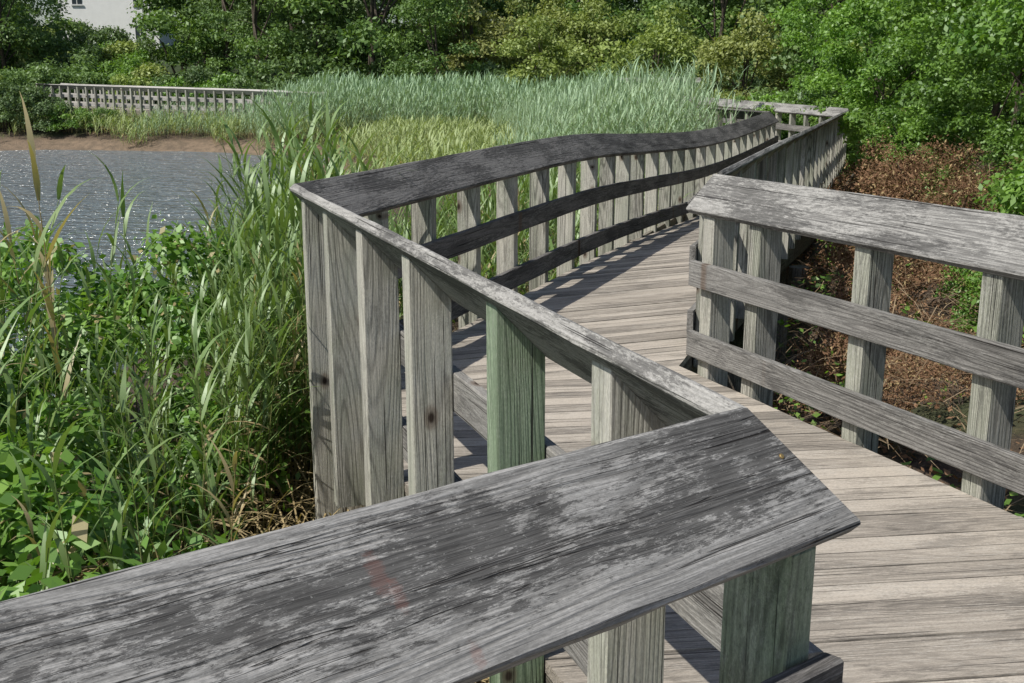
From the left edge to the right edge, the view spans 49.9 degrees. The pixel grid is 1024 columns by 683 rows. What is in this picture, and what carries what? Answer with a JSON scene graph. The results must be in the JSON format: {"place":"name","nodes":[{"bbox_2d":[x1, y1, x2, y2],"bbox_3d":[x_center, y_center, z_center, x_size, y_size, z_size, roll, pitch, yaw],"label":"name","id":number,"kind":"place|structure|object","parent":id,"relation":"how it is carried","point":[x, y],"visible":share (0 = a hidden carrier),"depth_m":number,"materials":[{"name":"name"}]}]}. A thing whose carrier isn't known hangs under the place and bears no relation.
{"place":"outdoors","nodes":[
{"label":"outdoors","id":0,"kind":"place"},
{"bbox_2d":[0,150,328,396],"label":"pond water","id":1,"kind":"structure","parent":0,"point":[170,176],"depth_m":29.90,"materials":[{"name":"grey liquid"}]},
{"bbox_2d":[0,25,1023,582],"bbox_3d":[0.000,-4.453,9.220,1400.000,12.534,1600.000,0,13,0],"label":"ground","id":2,"kind":"structure","parent":0,"point":[78,139],"depth_m":10.87,"materials":[{"name":"soil"}]},
{"bbox_2d":[0,67,49,124],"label":"shrub","id":3,"kind":"object","parent":2,"relation":"on","point":[25,79],"visible":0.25,"depth_m":51.90,"materials":[{"name":"green plant"}]},
{"bbox_2d":[0,78,54,131],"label":"shrub","id":4,"kind":"object","parent":2,"relation":"on","point":[5,115],"visible":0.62,"depth_m":50.17,"materials":[{"name":"green plant"}]},
{"bbox_2d":[0,0,70,70],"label":"deciduous tree","id":5,"kind":"object","parent":2,"relation":"on","point":[37,41],"visible":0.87,"depth_m":65.31,"materials":[{"name":"green plant"}]},
{"bbox_2d":[0,89,74,131],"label":"shrub","id":6,"kind":"object","parent":2,"relation":"on","point":[44,108],"visible":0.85,"depth_m":49.64,"materials":[{"name":"green plant"}]},
{"bbox_2d":[0,1,82,67],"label":"shrub","id":7,"kind":"object","parent":2,"relation":"on","point":[56,25],"visible":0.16,"depth_m":77.92,"materials":[{"name":"green plant"}]},
{"bbox_2d":[3,63,107,118],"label":"shrub","id":8,"kind":"object","parent":2,"relation":"on","point":[65,74],"visible":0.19,"depth_m":56.62,"materials":[{"name":"green plant"}]},
{"bbox_2d":[21,43,106,77],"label":"shrub","id":9,"kind":"object","parent":2,"relation":"on","point":[91,53],"visible":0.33,"depth_m":65.36,"materials":[{"name":"green plant"}]},
{"bbox_2d":[22,60,109,106],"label":"shrub","id":10,"kind":"object","parent":2,"relation":"on","point":[76,67],"visible":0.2,"depth_m":58.21,"materials":[{"name":"green plant"}]},
{"bbox_2d":[40,105,91,133],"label":"shrub","id":11,"kind":"object","parent":2,"relation":"on","point":[69,123],"visible":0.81,"depth_m":49.73,"materials":[{"name":"green plant"}]},
{"bbox_2d":[44,34,113,71],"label":"shrub","id":12,"kind":"object","parent":2,"relation":"on","point":[65,46],"visible":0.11,"depth_m":69.17,"materials":[{"name":"green plant"}]},
{"bbox_2d":[74,106,116,132],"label":"shrub","id":13,"kind":"object","parent":2,"relation":"on","point":[98,111],"visible":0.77,"depth_m":49.92,"materials":[{"name":"green plant"}]},
{"bbox_2d":[63,18,134,53],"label":"shrub","id":14,"kind":"object","parent":2,"relation":"on","point":[89,29],"visible":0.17,"depth_m":81.41,"materials":[{"name":"green plant"}]},
{"bbox_2d":[66,25,159,60],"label":"shrub","id":15,"kind":"object","parent":2,"relation":"on","point":[91,37],"visible":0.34,"depth_m":75.70,"materials":[{"name":"green plant"}]},
{"bbox_2d":[58,0,174,48],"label":"house","id":16,"kind":"structure","parent":2,"relation":"on","point":[101,13],"depth_m":92.14,"materials":[{"name":"white"}]},
{"bbox_2d":[80,64,162,116],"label":"shrub","id":17,"kind":"object","parent":2,"relation":"on","point":[121,71],"visible":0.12,"depth_m":59.23,"materials":[{"name":"green plant"}]},
{"bbox_2d":[83,53,162,93],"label":"shrub","id":18,"kind":"object","parent":2,"relation":"on","point":[131,61],"visible":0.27,"depth_m":64.87,"materials":[{"name":"green plant"}]},
{"bbox_2d":[89,73,156,119],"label":"shrub","id":19,"kind":"object","parent":2,"relation":"on","point":[116,78],"visible":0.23,"depth_m":56.94,"materials":[{"name":"green plant"}]},
{"bbox_2d":[98,38,171,78],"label":"shrub","id":20,"kind":"object","parent":2,"relation":"on","point":[116,48],"visible":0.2,"depth_m":69.30,"materials":[{"name":"green plant"}]},
{"bbox_2d":[0,212,312,601],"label":"vine undergrowth","id":21,"kind":"object","parent":2,"relation":"on","point":[14,568],"visible":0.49,"depth_m":5.87,"materials":[{"name":"green plant"}]},
{"bbox_2d":[126,62,190,118],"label":"shrub","id":22,"kind":"object","parent":2,"relation":"on","point":[148,71],"visible":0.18,"depth_m":58.97,"materials":[{"name":"green plant"}]},
{"bbox_2d":[142,76,221,109],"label":"shrub","id":23,"kind":"object","parent":2,"relation":"on","point":[182,81],"visible":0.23,"depth_m":57.45,"materials":[{"name":"green plant"}]},
{"bbox_2d":[139,63,227,104],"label":"shrub","id":24,"kind":"object","parent":2,"relation":"on","point":[205,74],"visible":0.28,"depth_m":58.73,"materials":[{"name":"green plant"}]},
{"bbox_2d":[129,6,242,77],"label":"shrub","id":25,"kind":"object","parent":2,"relation":"on","point":[159,20],"visible":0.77,"depth_m":74.97,"materials":[{"name":"green plant"}]},
{"bbox_2d":[127,0,272,62],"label":"deciduous tree","id":26,"kind":"object","parent":2,"relation":"on","point":[174,6],"visible":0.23,"depth_m":82.59,"materials":[{"name":"green plant"}]},
{"bbox_2d":[0,84,411,596],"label":"reed bed","id":27,"kind":"object","parent":2,"relation":"on","point":[272,238],"visible":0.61,"depth_m":5.84,"materials":[{"name":"green plant"}]},
{"bbox_2d":[168,0,272,74],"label":"deciduous tree","id":28,"kind":"object","parent":2,"relation":"on","point":[246,10],"visible":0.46,"depth_m":75.19,"materials":[{"name":"green plant"}]},
{"bbox_2d":[186,71,256,97],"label":"shrub","id":29,"kind":"object","parent":2,"relation":"on","point":[226,79],"visible":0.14,"depth_m":58.93,"materials":[{"name":"green plant"}]},
{"bbox_2d":[203,75,281,105],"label":"shrub","id":30,"kind":"object","parent":2,"relation":"on","point":[258,85],"visible":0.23,"depth_m":56.82,"materials":[{"name":"green plant"}]},
{"bbox_2d":[0,371,488,682],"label":"dead straw","id":31,"kind":"object","parent":2,"relation":"on","point":[257,521],"visible":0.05,"depth_m":5.80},
{"bbox_2d":[194,0,321,84],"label":"deciduous tree","id":32,"kind":"object","parent":2,"relation":"on","point":[252,36],"visible":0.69,"depth_m":63.12,"materials":[{"name":"green plant"}]},
{"bbox_2d":[0,102,532,184],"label":"marsh grass","id":33,"kind":"structure","parent":2,"relation":"on","point":[437,138],"depth_m":40.12,"materials":[{"name":"green plant"}]},
{"bbox_2d":[230,0,351,78],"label":"deciduous tree","id":34,"kind":"object","parent":2,"relation":"on","point":[282,22],"visible":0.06,"depth_m":73.18,"materials":[{"name":"green plant"}]},
{"bbox_2d":[232,50,360,89],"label":"shrub","id":35,"kind":"object","parent":2,"relation":"on","point":[267,68],"visible":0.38,"depth_m":59.92,"materials":[{"name":"green plant"}]},
{"bbox_2d":[262,0,386,78],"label":"deciduous tree","id":36,"kind":"object","parent":2,"relation":"on","point":[321,32],"visible":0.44,"depth_m":63.92,"materials":[{"name":"green plant"}]},
{"bbox_2d":[271,0,455,79],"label":"deciduous tree","id":37,"kind":"object","parent":2,"relation":"on","point":[369,34],"visible":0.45,"depth_m":62.12,"materials":[{"name":"green plant"}]},
{"bbox_2d":[292,0,434,72],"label":"deciduous tree","id":38,"kind":"object","parent":2,"relation":"on","point":[303,32],"visible":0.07,"depth_m":70.73,"materials":[{"name":"green plant"}]},
{"bbox_2d":[317,56,412,92],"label":"shrub","id":39,"kind":"object","parent":2,"relation":"on","point":[371,67],"visible":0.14,"depth_m":60.76,"materials":[{"name":"green plant"}]},
{"bbox_2d":[101,125,693,382],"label":"reeds","id":40,"kind":"object","parent":2,"relation":"on","point":[446,224],"visible":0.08,"depth_m":12.13,"materials":[{"name":"green plant"}]},
{"bbox_2d":[378,0,484,87],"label":"deciduous tree","id":41,"kind":"object","parent":2,"relation":"on","point":[415,10],"visible":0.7,"depth_m":57.49,"materials":[{"name":"green plant"}]},
{"bbox_2d":[41,109,863,682],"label":"boardwalk frame","id":42,"kind":"object","parent":2,"relation":"on","point":[797,273],"visible":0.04,"depth_m":11.85,"materials":[{"name":"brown wood"}]},
{"bbox_2d":[55,106,1023,682],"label":"boardwalk deck","id":43,"kind":"structure","parent":42,"relation":"on","point":[919,576],"depth_m":4.01,"materials":[{"name":"grey wood"}]},
{"bbox_2d":[35,83,322,121],"bbox_3d":[-15.860,-11.116,51.348,15.442,1.829,0.424,4,14,17],"label":"wooden railing","id":44,"kind":"object","parent":43,"relation":"attached to","point":[149,98],"visible":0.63,"depth_m":51.44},
{"bbox_2d":[60,83,334,110],"bbox_3d":[-15.519,-11.590,53.343,15.485,1.832,0.424,4,14,17],"label":"wooden railing","id":45,"kind":"object","parent":43,"relation":"attached to","point":[118,100],"visible":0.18,"depth_m":53.92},
{"bbox_2d":[0,408,860,682],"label":"wooden railing","id":46,"kind":"object","parent":43,"relation":"attached to","point":[477,578],"visible":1,"depth_m":1.35,"materials":[{"name":"grey wood"}]},
{"bbox_2d":[289,111,778,328],"bbox_3d":[2.011,-1.873,13.438,0.290,1.664,17.150,5,14,20],"label":"wooden railing","id":47,"kind":"object","parent":43,"relation":"attached to","point":[699,158],"visible":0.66,"depth_m":8.65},
{"bbox_2d":[289,184,822,682],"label":"wooden railing","id":48,"kind":"object","parent":43,"relation":"attached to","point":[367,436],"visible":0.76,"depth_m":3.66,"materials":[{"name":"wood"}]},
{"bbox_2d":[634,102,775,136],"bbox_3d":[4.002,-4.458,24.232,0.218,1.523,6.382,-4,14,-18],"label":"wooden railing","id":49,"kind":"object","parent":43,"relation":"attached to","point":[740,114],"visible":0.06,"depth_m":22.51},
{"bbox_2d":[667,96,847,141],"bbox_3d":[5.868,-5.449,28.216,0.299,1.641,8.958,-4,14,-18],"label":"wooden railing","id":50,"kind":"object","parent":43,"relation":"attached to","point":[793,110],"visible":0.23,"depth_m":26.00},
{"bbox_2d":[686,110,849,366],"bbox_3d":[4.219,-2.437,15.273,0.255,1.317,19.234,4,14,18],"label":"wooden railing","id":51,"kind":"object","parent":43,"relation":"attached to","point":[812,156],"visible":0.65,"depth_m":10.61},
{"bbox_2d":[735,88,878,166],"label":"creeper leaves","id":52,"kind":"object","parent":51,"relation":"attached to","point":[856,126],"visible":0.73,"depth_m":22.04,"materials":[{"name":"green plant"}]},
{"bbox_2d":[686,174,1023,508],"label":"wooden railing","id":53,"kind":"object","parent":43,"relation":"attached to","point":[878,232],"visible":0.91,"depth_m":4.84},
{"bbox_2d":[379,0,538,79],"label":"deciduous tree","id":54,"kind":"object","parent":2,"relation":"on","point":[394,6],"visible":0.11,"depth_m":71.40,"materials":[{"name":"green plant"}]},
{"bbox_2d":[127,69,811,146],"bbox_3d":[-1.312,-11.091,51.200,31.968,3.464,16.560,0,13,0],"label":"distant reed bed","id":55,"kind":"object","parent":2,"relation":"on","point":[454,96],"visible":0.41,"depth_m":48.26,"materials":[{"name":"green plant"}]},
{"bbox_2d":[418,0,529,82],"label":"deciduous tree","id":56,"kind":"object","parent":2,"relation":"on","point":[479,21],"visible":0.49,"depth_m":63.15,"materials":[{"name":"green plant"}]},
{"bbox_2d":[468,58,539,85],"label":"shrub","id":57,"kind":"object","parent":2,"relation":"on","point":[496,69],"visible":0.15,"depth_m":60.00,"materials":[{"name":"green plant"}]},
{"bbox_2d":[468,0,578,77],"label":"deciduous tree","id":58,"kind":"object","parent":2,"relation":"on","point":[487,6],"visible":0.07,"depth_m":70.54,"materials":[{"name":"green plant"}]},
{"bbox_2d":[496,0,589,76],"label":"deciduous tree","id":59,"kind":"object","parent":2,"relation":"on","point":[559,17],"visible":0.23,"depth_m":65.62,"materials":[{"name":"green plant"}]},
{"bbox_2d":[491,12,601,90],"bbox_3d":[1.645,-13.483,56.117,5.967,6.556,5.558,12,18,40],"label":"deciduous tree","id":60,"kind":"object","parent":2,"relation":"on","point":[523,46],"visible":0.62,"depth_m":55.42,"materials":[{"name":"green plant"}]},
{"bbox_2d":[513,0,646,65],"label":"deciduous tree","id":61,"kind":"object","parent":2,"relation":"on","point":[575,4],"visible":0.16,"depth_m":74.40,"materials":[{"name":"green plant"}]},
{"bbox_2d":[548,0,634,78],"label":"deciduous tree","id":62,"kind":"object","parent":2,"relation":"on","point":[606,26],"visible":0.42,"depth_m":65.05,"materials":[{"name":"green plant"}]},
{"bbox_2d":[489,53,765,220],"bbox_3d":[3.026,-6.569,31.935,8.147,3.147,27.990,0,13,0],"label":"reed thicket","id":63,"kind":"object","parent":2,"relation":"on","point":[608,106],"visible":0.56,"depth_m":20.83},
{"bbox_2d":[588,2,710,84],"bbox_3d":[6.188,-12.225,50.620,5.967,6.556,5.558,-2,14,-8],"label":"deciduous tree","id":64,"kind":"object","parent":2,"relation":"on","point":[674,41],"visible":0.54,"depth_m":49.28,"materials":[{"name":"green plant"}]},
{"bbox_2d":[607,0,694,55],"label":"deciduous tree","id":65,"kind":"object","parent":2,"relation":"on","point":[639,5],"visible":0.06,"depth_m":85.39,"materials":[{"name":"green plant"}]},
{"bbox_2d":[628,0,740,76],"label":"deciduous tree","id":66,"kind":"object","parent":2,"relation":"on","point":[709,28],"visible":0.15,"depth_m":63.52,"materials":[{"name":"green plant"}]},
{"bbox_2d":[619,0,797,84],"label":"deciduous tree","id":67,"kind":"object","parent":2,"relation":"on","point":[698,3],"visible":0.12,"depth_m":52.85,"materials":[{"name":"green plant"}]},
{"bbox_2d":[701,72,778,107],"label":"shrub","id":68,"kind":"object","parent":2,"relation":"on","point":[765,90],"visible":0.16,"depth_m":44.40,"materials":[{"name":"green plant"}]},
{"bbox_2d":[692,7,803,107],"bbox_3d":[9.603,-10.586,45.037,4.922,5.806,5.285,0,13,0],"label":"deciduous tree","id":69,"kind":"object","parent":2,"relation":"on","point":[726,50],"visible":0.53,"depth_m":44.05,"materials":[{"name":"green plant"}]},
{"bbox_2d":[682,0,838,69],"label":"deciduous tree","id":70,"kind":"object","parent":2,"relation":"on","point":[734,6],"visible":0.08,"depth_m":64.92,"materials":[{"name":"green plant"}]},
{"bbox_2d":[730,0,867,73],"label":"deciduous tree","id":71,"kind":"object","parent":2,"relation":"on","point":[760,3],"visible":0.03,"depth_m":61.72,"materials":[{"name":"green plant"}]},
{"bbox_2d":[771,0,845,78],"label":"deciduous tree","id":72,"kind":"object","parent":2,"relation":"on","point":[807,10],"visible":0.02,"depth_m":50.78,"materials":[{"name":"green plant"}]},
{"bbox_2d":[749,0,874,123],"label":"deciduous tree","id":73,"kind":"object","parent":2,"relation":"on","point":[786,57],"visible":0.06,"depth_m":42.12,"materials":[{"name":"green plant"}]},
{"bbox_2d":[781,97,870,175],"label":"bush","id":74,"kind":"object","parent":2,"relation":"on","point":[784,136],"visible":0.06,"depth_m":26.75,"materials":[{"name":"green plant"}]},
{"bbox_2d":[762,84,897,155],"bbox_3d":[8.513,-5.600,29.801,3.731,2.681,4.136,2,14,8],"label":"shrub","id":75,"kind":"object","parent":2,"relation":"on","point":[831,94],"visible":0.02,"depth_m":30.37,"materials":[{"name":"green plant"}]},
{"bbox_2d":[772,333,931,424],"bbox_3d":[2.185,0.318,7.248,1.115,0.768,1.047,1,13,6],"label":"dead bush","id":76,"kind":"object","parent":2,"relation":"on","point":[812,353],"visible":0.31,"depth_m":7.25,"materials":[{"name":"brown plant"}]},
{"bbox_2d":[762,0,944,115],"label":"deciduous tree","id":77,"kind":"object","parent":2,"relation":"on","point":[790,18],"visible":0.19,"depth_m":30.24,"materials":[{"name":"green plant"}]},
{"bbox_2d":[797,324,940,390],"bbox_3d":[2.591,0.193,8.037,1.115,0.768,1.047,-2,13,-8],"label":"dead bush","id":78,"kind":"object","parent":2,"relation":"on","point":[903,362],"visible":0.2,"depth_m":8.01,"materials":[{"name":"brown plant"}]},
{"bbox_2d":[830,151,907,192],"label":"dead bush","id":79,"kind":"object","parent":2,"relation":"on","point":[849,177],"visible":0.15,"depth_m":18.69,"materials":[{"name":"brown plant"}]},
{"bbox_2d":[801,239,948,298],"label":"dead bush","id":80,"kind":"object","parent":2,"relation":"on","point":[847,253],"visible":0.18,"depth_m":11.48,"materials":[{"name":"brown plant"}]},
{"bbox_2d":[731,123,1023,512],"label":"dead vines","id":81,"kind":"object","parent":2,"relation":"on","point":[894,363],"visible":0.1,"depth_m":8.08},
{"bbox_2d":[821,165,938,200],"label":"dead bush","id":82,"kind":"object","parent":2,"relation":"on","point":[906,186],"visible":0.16,"depth_m":14.22,"materials":[{"name":"brown plant"}]},
{"bbox_2d":[827,159,937,198],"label":"dead bush","id":83,"kind":"object","parent":2,"relation":"on","point":[864,179],"visible":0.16,"depth_m":16.12,"materials":[{"name":"brown plant"}]},
{"bbox_2d":[836,135,940,185],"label":"dead bush","id":84,"kind":"object","parent":2,"relation":"on","point":[873,148],"visible":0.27,"depth_m":20.87,"materials":[{"name":"brown plant"}]},
{"bbox_2d":[802,0,978,145],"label":"deciduous tree","id":85,"kind":"object","parent":2,"relation":"on","point":[846,14],"visible":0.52,"depth_m":26.17,"materials":[{"name":"green plant"}]},
{"bbox_2d":[852,99,930,158],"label":"bush","id":86,"kind":"object","parent":2,"relation":"on","point":[879,125],"visible":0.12,"depth_m":24.62,"materials":[{"name":"green plant"}]},
{"bbox_2d":[833,287,962,357],"bbox_3d":[3.084,-0.027,8.707,1.152,0.794,1.082,2,13,7],"label":"dead bush","id":87,"kind":"object","parent":2,"relation":"on","point":[928,316],"visible":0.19,"depth_m":8.69,"materials":[{"name":"brown plant"}]},
{"bbox_2d":[879,386,916,451],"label":"dead bush","id":88,"kind":"object","parent":2,"relation":"on","point":[896,404],"visible":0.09,"depth_m":6.50,"materials":[{"name":"brown plant"}]},
{"bbox_2d":[773,119,1023,516],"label":"ground cover","id":89,"kind":"object","parent":2,"relation":"on","point":[937,476],"visible":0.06,"depth_m":9.50,"materials":[{"name":"green plant"}]},
{"bbox_2d":[827,245,971,311],"bbox_3d":[3.482,-0.510,9.923,1.393,0.960,1.309,1,13,6],"label":"dead bush","id":90,"kind":"object","parent":2,"relation":"on","point":[928,274],"visible":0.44,"depth_m":9.82,"materials":[{"name":"brown plant"}]},
{"bbox_2d":[777,142,1023,504],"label":"leaf litter","id":91,"kind":"object","parent":2,"relation":"on","point":[931,470],"visible":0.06,"depth_m":9.23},
{"bbox_2d":[861,83,979,165],"bbox_3d":[8.499,-4.192,22.740,2.531,2.264,2.608,-4,14,-16],"label":"bush","id":92,"kind":"object","parent":2,"relation":"on","point":[926,129],"visible":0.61,"depth_m":22.29,"materials":[{"name":"green plant"}]},
{"bbox_2d":[861,135,985,192],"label":"dead bush","id":93,"kind":"object","parent":2,"relation":"on","point":[961,155],"visible":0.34,"depth_m":16.51,"materials":[{"name":"brown plant"}]},
{"bbox_2d":[867,142,1003,209],"bbox_3d":[5.667,-1.970,14.809,2.044,1.408,1.919,3,14,14],"label":"dead bush","id":94,"kind":"object","parent":2,"relation":"on","point":[904,160],"visible":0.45,"depth_m":14.85,"materials":[{"name":"brown plant"}]},
{"bbox_2d":[857,0,1023,114],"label":"deciduous tree","id":95,"kind":"object","parent":2,"relation":"on","point":[875,7],"visible":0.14,"depth_m":23.80,"materials":[{"name":"green plant"}]},
{"bbox_2d":[875,0,1023,169],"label":"deciduous tree","id":96,"kind":"object","parent":2,"relation":"on","point":[1001,65],"visible":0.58,"depth_m":17.62,"materials":[{"name":"green plant"}]},
{"bbox_2d":[875,0,1023,159],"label":"deciduous tree","id":97,"kind":"object","parent":2,"relation":"on","point":[908,13],"visible":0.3,"depth_m":20.67,"materials":[{"name":"green plant"}]},
{"bbox_2d":[904,171,995,210],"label":"dead bush","id":98,"kind":"object","parent":2,"relation":"on","point":[968,190],"visible":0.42,"depth_m":12.74,"materials":[{"name":"brown plant"}]},
{"bbox_2d":[933,265,981,311],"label":"bush","id":99,"kind":"object","parent":2,"relation":"on","point":[961,271],"visible":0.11,"depth_m":9.39,"materials":[{"name":"green plant"}]},
{"bbox_2d":[894,357,1023,409],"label":"dead bush","id":100,"kind":"object","parent":2,"relation":"on","point":[923,373],"visible":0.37,"depth_m":6.50,"materials":[{"name":"brown plant"}]},
{"bbox_2d":[944,270,982,334],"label":"bush","id":101,"kind":"object","parent":2,"relation":"on","point":[973,278],"visible":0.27,"depth_m":7.89,"materials":[{"name":"green plant"}]},
{"bbox_2d":[937,0,1023,113],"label":"deciduous tree","id":102,"kind":"object","parent":2,"relation":"on","point":[1013,23],"visible":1,"depth_m":12.52,"materials":[{"name":"green plant"}]},
{"bbox_2d":[946,0,1023,94],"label":"deciduous tree","id":103,"kind":"object","parent":2,"relation":"on","point":[975,35],"visible":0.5,"depth_m":14.78,"materials":[{"name":"green plant"}]},
{"bbox_2d":[972,113,1023,215],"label":"bush","id":104,"kind":"object","parent":2,"relation":"on","point":[1011,190],"visible":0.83,"depth_m":9.26,"materials":[{"name":"green plant"}]},
{"bbox_2d":[980,109,1023,182],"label":"bush","id":105,"kind":"object","parent":2,"relation":"on","point":[1005,140],"visible":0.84,"depth_m":15.21,"materials":[{"name":"green plant"}]},
{"bbox_2d":[991,144,1023,203],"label":"bush","id":106,"kind":"object","parent":2,"relation":"on","point":[1017,160],"visible":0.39,"depth_m":11.28,"materials":[{"name":"green plant"}]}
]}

